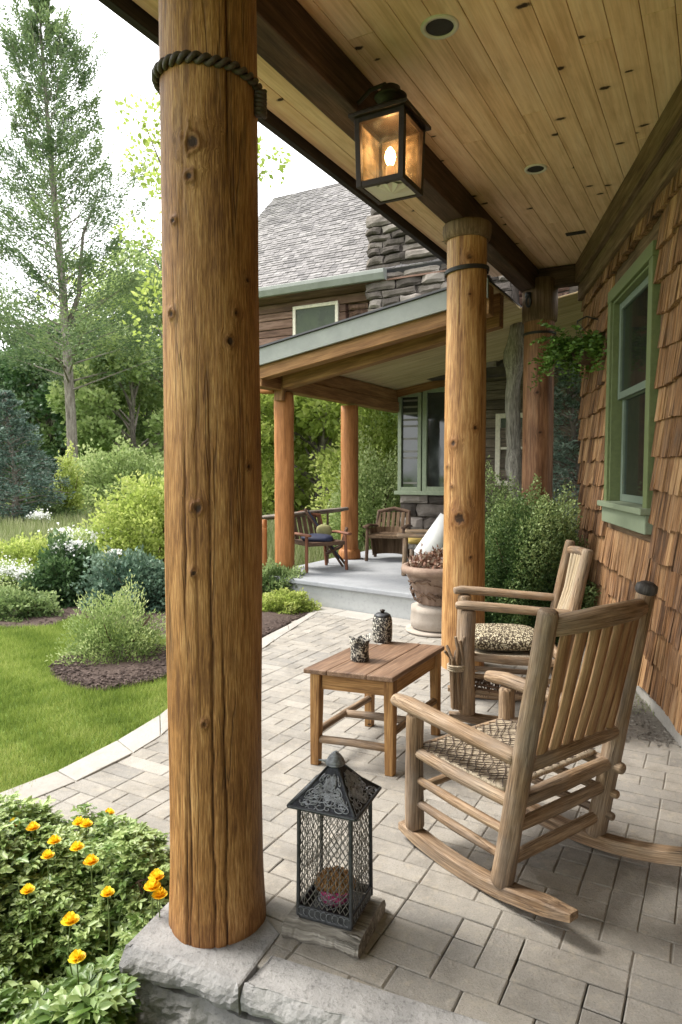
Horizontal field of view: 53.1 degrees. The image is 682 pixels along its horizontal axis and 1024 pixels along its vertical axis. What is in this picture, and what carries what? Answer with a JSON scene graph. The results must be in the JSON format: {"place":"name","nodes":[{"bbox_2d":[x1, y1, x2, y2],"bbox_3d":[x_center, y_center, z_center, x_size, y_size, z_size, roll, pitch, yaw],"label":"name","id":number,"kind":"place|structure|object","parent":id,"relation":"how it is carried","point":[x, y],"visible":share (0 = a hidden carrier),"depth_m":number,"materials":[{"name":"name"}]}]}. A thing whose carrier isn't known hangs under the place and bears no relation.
{"place":"outdoors","nodes":[
{"label":"outdoors","id":0,"kind":"place"},
{"bbox_2d":[0,0,337,352],"label":"sky","id":1,"kind":"structure","parent":0,"point":[132,56],"materials":[{"name":"white"}]},
{"bbox_2d":[0,490,488,967],"bbox_3d":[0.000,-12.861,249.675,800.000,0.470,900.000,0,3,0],"label":"ground","id":2,"kind":"structure","parent":0,"point":[6,905],"depth_m":4.11,"materials":[{"name":"green plant"}]},
{"bbox_2d":[0,350,32,470],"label":"broadleaf tree","id":3,"kind":"object","parent":2,"relation":"on","point":[21,423],"visible":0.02,"depth_m":43.18,"materials":[{"name":"green plant"}]},
{"bbox_2d":[0,297,49,492],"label":"broadleaf tree","id":4,"kind":"object","parent":2,"relation":"on","point":[2,325],"visible":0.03,"depth_m":44.64,"materials":[{"name":"green plant"}]},
{"bbox_2d":[0,390,74,522],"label":"blue spruce","id":5,"kind":"object","parent":2,"relation":"on","point":[18,435],"visible":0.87,"depth_m":18.51,"materials":[{"name":"green plant"}]},
{"bbox_2d":[0,791,78,974],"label":"flowering plant","id":6,"kind":"object","parent":2,"relation":"on","point":[27,827],"visible":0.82,"depth_m":2.58,"materials":[{"name":"green plant"}]},
{"bbox_2d":[0,532,78,571],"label":"lime cover","id":7,"kind":"object","parent":2,"relation":"on","point":[19,552],"visible":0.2,"depth_m":9.41,"materials":[{"name":"green plant"}]},
{"bbox_2d":[26,506,56,525],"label":"flowers","id":8,"kind":"object","parent":2,"relation":"on","point":[40,514],"visible":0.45,"depth_m":17.42,"materials":[{"name":"white plant"}]},
{"bbox_2d":[0,322,87,489],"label":"broadleaf tree","id":9,"kind":"object","parent":2,"relation":"on","point":[39,401],"visible":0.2,"depth_m":35.97,"materials":[{"name":"green plant"}]},
{"bbox_2d":[0,482,91,519],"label":"meadow bush","id":10,"kind":"object","parent":2,"relation":"on","point":[55,508],"visible":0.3,"depth_m":19.21,"materials":[{"name":"green plant"}]},
{"bbox_2d":[54,439,86,517],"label":"sapling","id":11,"kind":"object","parent":2,"relation":"on","point":[75,500],"visible":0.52,"depth_m":19.89,"materials":[{"name":"green plant"}]},
{"bbox_2d":[0,802,145,1023],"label":"flowering plant","id":12,"kind":"object","parent":2,"relation":"on","point":[64,906],"visible":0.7,"depth_m":2.44,"materials":[{"name":"green plant"}]},
{"bbox_2d":[26,522,132,569],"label":"pale bloom clump","id":13,"kind":"object","parent":2,"relation":"on","point":[79,532],"visible":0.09,"depth_m":9.95,"materials":[{"name":"white plant"}]},
{"bbox_2d":[0,0,162,479],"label":"tall conifer","id":14,"kind":"object","parent":2,"relation":"on","point":[30,29],"visible":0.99,"depth_m":28.45,"materials":[{"name":"green plant"}]},
{"bbox_2d":[0,603,165,637],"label":"mulch bed","id":15,"kind":"object","parent":2,"relation":"on","point":[34,620],"visible":0.16,"depth_m":6.98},
{"bbox_2d":[0,555,39,595],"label":"white flower shrub","id":16,"kind":"object","parent":15,"relation":"on","point":[11,574],"visible":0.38,"depth_m":7.73,"materials":[{"name":"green plant"}]},
{"bbox_2d":[0,584,63,621],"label":"shrub","id":17,"kind":"object","parent":15,"relation":"on","point":[20,602],"visible":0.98,"depth_m":7.07,"materials":[{"name":"green plant"}]},
{"bbox_2d":[15,527,111,608],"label":"dark shrub","id":18,"kind":"object","parent":15,"relation":"on","point":[60,561],"visible":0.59,"depth_m":7.67,"materials":[{"name":"green plant"}]},
{"bbox_2d":[70,544,165,614],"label":"blue green shrub","id":19,"kind":"object","parent":15,"relation":"on","point":[148,571],"visible":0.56,"depth_m":7.46,"materials":[{"name":"green plant"}]},
{"bbox_2d":[0,605,308,688],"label":"mulch chips","id":20,"kind":"object","parent":15,"relation":"on","point":[121,681],"visible":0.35,"depth_m":5.14,"materials":[{"name":"brown wood"}]},
{"bbox_2d":[262,519,266,565],"bbox_3d":[-0.946,0.553,8.347,0.090,0.920,0.092,0,3,0],"label":"stub post","id":21,"kind":"object","parent":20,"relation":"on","point":[264,541],"visible":0.43,"depth_m":8.30,"materials":[{"name":"brown wood"}]},
{"bbox_2d":[2,391,163,489],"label":"distant wood","id":22,"kind":"object","parent":2,"relation":"on","point":[36,460],"depth_m":60.51,"materials":[{"name":"green plant"}]},
{"bbox_2d":[0,616,167,792],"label":"lawn grass","id":23,"kind":"structure","parent":2,"relation":"on","point":[16,638],"depth_m":4.39,"materials":[{"name":"green plant"}]},
{"bbox_2d":[12,310,156,484],"bbox_3d":[-14.553,-6.032,39.402,8.619,11.240,8.212,0,3,0],"label":"broadleaf tree","id":24,"kind":"object","parent":2,"relation":"on","point":[43,426],"visible":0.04,"depth_m":37.55,"materials":[{"name":"green plant"}]},
{"bbox_2d":[34,252,163,433],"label":"broadleaf tree","id":25,"kind":"object","parent":2,"relation":"on","point":[87,302],"visible":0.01,"depth_m":45.97,"materials":[{"name":"green plant"}]},
{"bbox_2d":[32,818,169,1023],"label":"flowering plant","id":26,"kind":"object","parent":2,"relation":"on","point":[103,991],"visible":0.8,"depth_m":2.28,"materials":[{"name":"green plant"}]},
{"bbox_2d":[126,878,149,899],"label":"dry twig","id":27,"kind":"object","parent":26,"relation":"attached to","point":[139,883],"visible":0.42,"depth_m":2.50,"materials":[{"name":"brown plant"}]},
{"bbox_2d":[45,321,163,491],"bbox_3d":[-10.353,-4.771,33.732,7.571,9.408,7.641,0,3,0],"label":"broadleaf tree","id":28,"kind":"object","parent":2,"relation":"on","point":[102,429],"visible":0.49,"depth_m":31.86,"materials":[{"name":"green plant"}]},
{"bbox_2d":[53,434,163,509],"bbox_3d":[-7.901,-1.250,23.953,5.188,3.018,4.281,0,3,0],"label":"meadow bush","id":29,"kind":"object","parent":2,"relation":"on","point":[105,479],"visible":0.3,"depth_m":23.41,"materials":[{"name":"green plant"}]},
{"bbox_2d":[51,647,166,690],"bbox_3d":[-1.704,1.203,5.364,1.136,0.060,1.202,0,3,0],"label":"mulch bed","id":30,"kind":"object","parent":2,"relation":"on","point":[113,668],"visible":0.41,"depth_m":5.17,"materials":[{"name":"brown wood"}]},
{"bbox_2d":[44,570,165,665],"bbox_3d":[-1.829,0.857,5.632,1.027,0.760,1.055,0,3,0],"label":"round shrub","id":31,"kind":"object","parent":30,"relation":"on","point":[88,639],"visible":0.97,"depth_m":5.50,"materials":[{"name":"green plant"}]},
{"bbox_2d":[75,233,163,475],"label":"broadleaf tree","id":32,"kind":"object","parent":2,"relation":"on","point":[138,257],"visible":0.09,"depth_m":41.45,"materials":[{"name":"green plant"}]},
{"bbox_2d":[75,470,164,575],"bbox_3d":[-2.836,0.173,10.227,2.542,1.646,1.906,0,3,0],"label":"lime shrub","id":33,"kind":"object","parent":2,"relation":"on","point":[128,519],"visible":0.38,"depth_m":9.80,"materials":[{"name":"green plant"}]},
{"bbox_2d":[0,611,317,805],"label":"patio border","id":34,"kind":"object","parent":2,"relation":"on","point":[139,738],"visible":0.25,"depth_m":3.59,"materials":[{"name":"stone"}]},
{"bbox_2d":[79,249,265,457],"bbox_3d":[-8.975,-8.133,39.026,11.329,15.477,12.770,0,3,0],"label":"broadleaf tree","id":35,"kind":"object","parent":2,"relation":"on","point":[149,413],"visible":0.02,"depth_m":37.60,"materials":[{"name":"green plant"}]},
{"bbox_2d":[0,500,371,565],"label":"meadow grass","id":36,"kind":"structure","parent":2,"relation":"on","point":[9,528],"depth_m":15.21,"materials":[{"name":"green plant"}]},
{"bbox_2d":[107,92,291,347],"bbox_3d":[-3.119,-4.754,15.322,3.666,11.314,4.386,-2,4,-27],"label":"slender tree","id":37,"kind":"object","parent":2,"relation":"on","point":[149,173],"visible":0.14,"depth_m":14.94,"materials":[{"name":"green plant"}]},
{"bbox_2d":[262,604,307,637],"bbox_3d":[-0.815,1.098,7.045,1.012,0.060,2.678,0,3,0],"label":"mulch bed","id":38,"kind":"object","parent":2,"relation":"on","point":[268,617],"visible":0.2,"depth_m":6.92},
{"bbox_2d":[262,557,306,593],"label":"terrace shrub","id":39,"kind":"object","parent":38,"relation":"on","point":[272,571],"visible":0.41,"depth_m":7.89,"materials":[{"name":"green plant"}]},
{"bbox_2d":[262,587,321,614],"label":"chartreuse shrub","id":40,"kind":"object","parent":38,"relation":"on","point":[283,599],"visible":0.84,"depth_m":7.30,"materials":[{"name":"green plant"}]},
{"bbox_2d":[119,902,489,1023],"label":"stone ledge","id":41,"kind":"object","parent":2,"relation":"on","point":[179,982],"visible":0.74,"depth_m":2.03,"materials":[{"name":"grey stone"}]},
{"bbox_2d":[151,0,266,948],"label":"log post","id":42,"kind":"object","parent":41,"relation":"on","point":[212,93],"visible":1,"depth_m":2.09,"materials":[{"name":"wood"}]},
{"bbox_2d":[261,414,370,492],"bbox_3d":[-2.171,-3.259,23.757,7.308,7.550,6.605,-1,4,-19],"label":"broadleaf tree","id":43,"kind":"object","parent":2,"relation":"on","point":[264,423],"visible":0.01,"depth_m":22.34,"materials":[{"name":"green plant"}]},
{"bbox_2d":[260,394,396,514],"bbox_3d":[-0.709,-2.330,19.872,5.289,6.145,4.575,1,4,18],"label":"broadleaf tree","id":44,"kind":"object","parent":2,"relation":"on","point":[311,433],"visible":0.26,"depth_m":19.24,"materials":[{"name":"green plant"}]},
{"bbox_2d":[265,549,417,619],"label":"terrace platform","id":45,"kind":"structure","parent":2,"relation":"on","point":[373,585],"depth_m":7.62,"materials":[{"name":"concrete"}]},
{"bbox_2d":[260,376,294,571],"bbox_3d":[-0.760,-0.439,8.177,0.379,2.360,0.328,2,4,24],"label":"terrace post","id":46,"kind":"object","parent":45,"relation":"on","point":[284,471],"visible":0.88,"depth_m":8.10,"materials":[{"name":"brown wood"}]},
{"bbox_2d":[262,507,348,562],"bbox_3d":[-0.801,0.469,8.921,2.040,1.021,0.376,-2,4,-26],"label":"handrail","id":47,"kind":"object","parent":45,"relation":"on","point":[303,513],"visible":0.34,"depth_m":9.07,"materials":[{"name":"brown wood"}]},
{"bbox_2d":[294,510,351,572],"bbox_3d":[-0.329,0.355,8.633,0.663,0.722,0.791,-2,4,-30],"label":"armchair","id":48,"kind":"object","parent":45,"relation":"on","point":[301,542],"visible":0.58,"depth_m":8.53,"materials":[{"name":"wood"},{"name":"fabric"}]},
{"bbox_2d":[301,533,332,541],"bbox_3d":[-0.298,0.325,8.532,0.412,0.102,0.392,0,3,0],"label":"cushion","id":49,"kind":"object","parent":48,"relation":"on","point":[317,537],"visible":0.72,"depth_m":8.37,"materials":[{"name":"blue fabric"}]},
{"bbox_2d":[316,524,331,534],"bbox_3d":[-0.217,0.240,8.710,0.202,0.165,0.124,0,3,0],"label":"cushion","id":50,"kind":"object","parent":48,"relation":"on","point":[323,529],"visible":0.65,"depth_m":8.66,"materials":[{"name":"green fabric"}]},
{"bbox_2d":[304,508,347,566],"bbox_3d":[-0.197,0.330,8.899,0.608,0.754,0.190,1,3,9],"label":"folded lounger","id":51,"kind":"object","parent":45,"relation":"on","point":[332,549],"visible":0.73,"depth_m":8.82,"materials":[{"name":"brown wood"}]},
{"bbox_2d":[338,405,360,559],"bbox_3d":[0.120,-0.412,9.592,0.322,2.140,0.322,0,3,0],"label":"terrace post","id":52,"kind":"object","parent":45,"relation":"on","point":[349,459],"visible":0.92,"depth_m":9.49,"materials":[{"name":"brown wood"}]},
{"bbox_2d":[363,506,411,560],"bbox_3d":[0.682,0.301,9.572,0.632,0.722,0.791,1,3,15],"label":"armchair","id":53,"kind":"object","parent":45,"relation":"on","point":[384,538],"visible":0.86,"depth_m":9.73,"materials":[{"name":"brown wood"}]},
{"bbox_2d":[396,529,428,575],"bbox_3d":[1.113,0.401,8.201,0.792,0.682,0.695,1,3,15],"label":"armchair","id":54,"kind":"object","parent":45,"relation":"on","point":[409,533],"visible":0.23,"depth_m":8.00,"materials":[{"name":"brown wood"}]},
{"bbox_2d":[408,538,421,543],"bbox_3d":[0.996,0.339,8.226,0.408,0.123,0.362,0,3,0],"label":"cushion","id":55,"kind":"object","parent":54,"relation":"on","point":[414,540],"visible":0.17,"depth_m":8.07,"materials":[{"name":"yellow fabric"}]},
{"bbox_2d":[414,513,443,553],"bbox_3d":[0.987,0.403,7.251,0.431,0.788,0.330,0,3,0],"label":"lampshade","id":56,"kind":"object","parent":45,"relation":"on","point":[433,536],"visible":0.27,"depth_m":7.13,"materials":[{"name":"white fabric"}]},
{"bbox_2d":[305,404,400,530],"bbox_3d":[0.859,-1.309,14.240,3.429,4.182,2.446,0,3,0],"label":"yellow bush","id":57,"kind":"object","parent":2,"relation":"on","point":[386,434],"visible":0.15,"depth_m":13.87,"materials":[{"name":"green plant"}]},
{"bbox_2d":[312,605,410,626],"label":"flagstone paving","id":58,"kind":"structure","parent":2,"relation":"on","point":[362,616],"depth_m":7.11,"materials":[{"name":"stone"}]},
{"bbox_2d":[323,426,400,551],"bbox_3d":[0.623,-0.348,12.241,1.954,2.416,1.799,0,3,0],"label":"bay shrub","id":59,"kind":"object","parent":2,"relation":"on","point":[377,496],"visible":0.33,"depth_m":11.89,"materials":[{"name":"green plant"}]},
{"bbox_2d":[336,410,397,498],"bbox_3d":[2.273,-3.429,23.770,7.354,7.876,6.383,-2,4,-36],"label":"broadleaf tree","id":60,"kind":"object","parent":2,"relation":"on","point":[394,414],"visible":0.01,"depth_m":22.84,"materials":[{"name":"green plant"}]},
{"bbox_2d":[258,183,580,541],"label":"house","id":61,"kind":"structure","parent":2,"relation":"on","point":[331,253],"depth_m":10.88,"materials":[{"name":"stone"}]},
{"bbox_2d":[293,301,338,334],"bbox_3d":[-0.428,-3.096,11.552,0.890,0.830,0.060,2,4,29],"label":"window","id":62,"kind":"structure","parent":61,"relation":"in","point":[312,316],"depth_m":11.54,"materials":[{"name":"beige paint"}]},
{"bbox_2d":[398,392,422,490],"bbox_3d":[1.100,-1.105,10.825,0.400,1.540,0.090,2,4,29],"label":"window","id":63,"kind":"structure","parent":61,"relation":"in","point":[410,414],"depth_m":10.82,"materials":[{"name":"green paint"}]},
{"bbox_2d":[259,275,582,412],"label":"terrace roof","id":64,"kind":"structure","parent":61,"relation":"attached to","point":[383,358],"depth_m":7.38,"materials":[{"name":"wood"}]},
{"bbox_2d":[422,387,444,490],"bbox_3d":[1.686,-1.116,10.499,0.900,1.600,0.090,2,4,29],"label":"window","id":65,"kind":"structure","parent":61,"relation":"in","point":[433,399],"depth_m":10.63,"materials":[{"name":"green paint"}]},
{"bbox_2d":[495,413,522,485],"bbox_3d":[2.552,-0.918,10.030,0.560,1.060,0.090,2,4,29],"label":"window","id":66,"kind":"structure","parent":61,"relation":"in","point":[500,418],"depth_m":10.10,"materials":[{"name":"beige paint"}]},
{"bbox_2d":[485,455,539,626],"bbox_3d":[1.505,0.304,6.742,0.933,1.733,0.957,-3,4,-37],"label":"shrub","id":67,"kind":"object","parent":2,"relation":"on","point":[492,496],"visible":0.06,"depth_m":6.63,"materials":[{"name":"green plant"}]},
{"bbox_2d":[503,322,523,524],"bbox_3d":[2.018,-0.578,7.988,0.259,3.233,0.292,0,3,0],"label":"trunk post","id":68,"kind":"object","parent":2,"relation":"on","point":[513,352],"visible":0.56,"depth_m":7.87,"materials":[{"name":"grey wood"}]},
{"bbox_2d":[521,276,557,585],"bbox_3d":[2.025,-0.636,7.055,0.363,3.445,0.352,0,3,0],"label":"log post","id":69,"kind":"object","parent":2,"relation":"on","point":[539,301],"visible":0.59,"depth_m":6.90,"materials":[{"name":"brown wood"}]},
{"bbox_2d":[485,473,600,643],"bbox_3d":[1.690,0.420,6.292,1.390,1.558,1.165,0,3,0],"label":"porch shrub","id":70,"kind":"object","parent":2,"relation":"on","point":[532,531],"visible":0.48,"depth_m":6.04,"materials":[{"name":"green plant"}]},
{"bbox_2d":[552,358,581,564],"bbox_3d":[2.859,-0.394,8.147,2.411,3.264,2.419,0,3,0],"label":"hedge spruce","id":71,"kind":"object","parent":2,"relation":"on","point":[568,462],"visible":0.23,"depth_m":7.97,"materials":[{"name":"green plant"}]},
{"bbox_2d":[524,620,680,747],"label":"gravel strip","id":72,"kind":"object","parent":2,"relation":"on","point":[642,718],"visible":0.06,"depth_m":4.05,"materials":[{"name":"grey gravel"}]},
{"bbox_2d":[563,664,653,715],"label":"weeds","id":73,"kind":"object","parent":72,"relation":"on","point":[639,704],"visible":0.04,"depth_m":4.34,"materials":[{"name":"green plant"}]},
{"bbox_2d":[575,79,681,747],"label":"shingled house","id":74,"kind":"structure","parent":2,"relation":"on","point":[628,270],"depth_m":4.54,"materials":[{"name":"brown wood"}]},
{"bbox_2d":[98,0,681,292],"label":"porch roof","id":75,"kind":"structure","parent":74,"relation":"attached to","point":[541,117],"depth_m":3.69,"materials":[{"name":"brown wood"}]},
{"bbox_2d":[348,82,430,204],"bbox_3d":[0.232,-1.857,3.405,0.344,0.560,0.312,2,4,29],"label":"porch lantern","id":76,"kind":"object","parent":75,"relation":"hanging from","point":[393,114],"visible":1,"depth_m":3.36,"materials":[{"name":"brown metal"}]},
{"bbox_2d":[527,316,645,390],"bbox_3d":[2.212,-1.417,6.089,1.041,0.658,1.032,0,3,0],"label":"hanging plant","id":77,"kind":"object","parent":74,"relation":"attached to","point":[586,350],"visible":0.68,"depth_m":5.95,"materials":[{"name":"green plant"}]},
{"bbox_2d":[597,240,660,534],"bbox_3d":[2.096,-0.809,4.919,0.190,1.840,1.340,1,3,10],"label":"window","id":78,"kind":"structure","parent":74,"relation":"in","point":[619,508],"depth_m":5.16,"materials":[{"name":"green paint"}]},
{"bbox_2d":[0,611,681,1023],"bbox_3d":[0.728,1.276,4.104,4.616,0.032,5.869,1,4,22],"label":"patio","id":79,"kind":"structure","parent":0,"point":[443,901],"depth_m":2.54,"materials":[{"name":"stone"}]},
{"bbox_2d":[281,885,385,958],"bbox_3d":[-0.016,1.340,2.271,0.262,0.060,0.289,1,4,22],"label":"split log block","id":80,"kind":"object","parent":79,"relation":"on","point":[353,943],"depth_m":2.17,"materials":[{"name":"brown wood"}]},
{"bbox_2d":[287,750,381,930],"bbox_3d":[-0.018,1.046,2.248,0.244,0.533,0.244,1,4,22],"label":"floor lantern","id":81,"kind":"object","parent":80,"relation":"on","point":[337,787],"visible":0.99,"depth_m":2.19,"materials":[{"name":"metal"}]},
{"bbox_2d":[314,865,355,909],"bbox_3d":[-0.018,1.238,2.258,0.146,0.124,0.117,0,3,0],"label":"straw bowl","id":82,"kind":"object","parent":81,"relation":"in","point":[333,887],"visible":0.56,"depth_m":2.23,"materials":[{"name":"wicker"}]},
{"bbox_2d":[304,641,444,776],"bbox_3d":[0.203,1.033,3.718,0.464,0.502,0.783,2,4,29],"label":"side table","id":83,"kind":"object","parent":79,"relation":"on","point":[387,671],"visible":0.86,"depth_m":3.49,"materials":[{"name":"brown wood"}]},
{"bbox_2d":[348,633,370,661],"bbox_3d":[0.099,0.716,3.622,0.120,0.141,0.107,0,3,0],"label":"tumbler cup","id":84,"kind":"object","parent":83,"relation":"on","point":[359,645],"visible":1,"depth_m":3.58,"materials":[{"name":"multicoloured ceramic"}]},
{"bbox_2d":[372,609,391,642],"bbox_3d":[0.244,0.667,4.021,0.118,0.192,0.118,0,3,0],"label":"lidded jar","id":85,"kind":"object","parent":83,"relation":"on","point":[382,626],"visible":1,"depth_m":3.98,"materials":[{"name":"ceramic"}]},
{"bbox_2d":[401,543,442,637],"bbox_3d":[0.900,0.714,6.433,0.670,0.822,0.670,0,3,0],"label":"planter urn","id":86,"kind":"object","parent":79,"relation":"on","point":[424,572],"visible":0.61,"depth_m":6.26,"materials":[{"name":"ceramic"}]},
{"bbox_2d":[441,217,491,671],"bbox_3d":[0.940,-0.473,5.181,0.360,3.338,0.360,0,3,0],"label":"log post","id":87,"kind":"object","parent":79,"relation":"on","point":[466,241],"visible":0.9,"depth_m":5.04,"materials":[{"name":"brown wood"}]},
{"bbox_2d":[444,540,592,728],"bbox_3d":[1.071,0.722,4.220,0.866,1.063,0.621,0,3,8],"label":"rocking chair","id":88,"kind":"object","parent":79,"relation":"on","point":[567,595],"visible":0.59,"depth_m":4.01,"materials":[{"name":"brown wood"}]},
{"bbox_2d":[475,623,533,650],"bbox_3d":[1.005,0.775,4.244,0.450,0.115,0.450,1,3,10],"label":"seat cushion","id":89,"kind":"object","parent":88,"relation":"on","point":[500,637],"visible":0.69,"depth_m":4.07,"materials":[{"name":"beige fabric"}]},
{"bbox_2d":[390,580,681,922],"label":"rocking chair","id":90,"kind":"object","parent":79,"relation":"on","point":[505,759],"visible":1,"depth_m":2.46,"materials":[{"name":"brown wood"}]}
]}

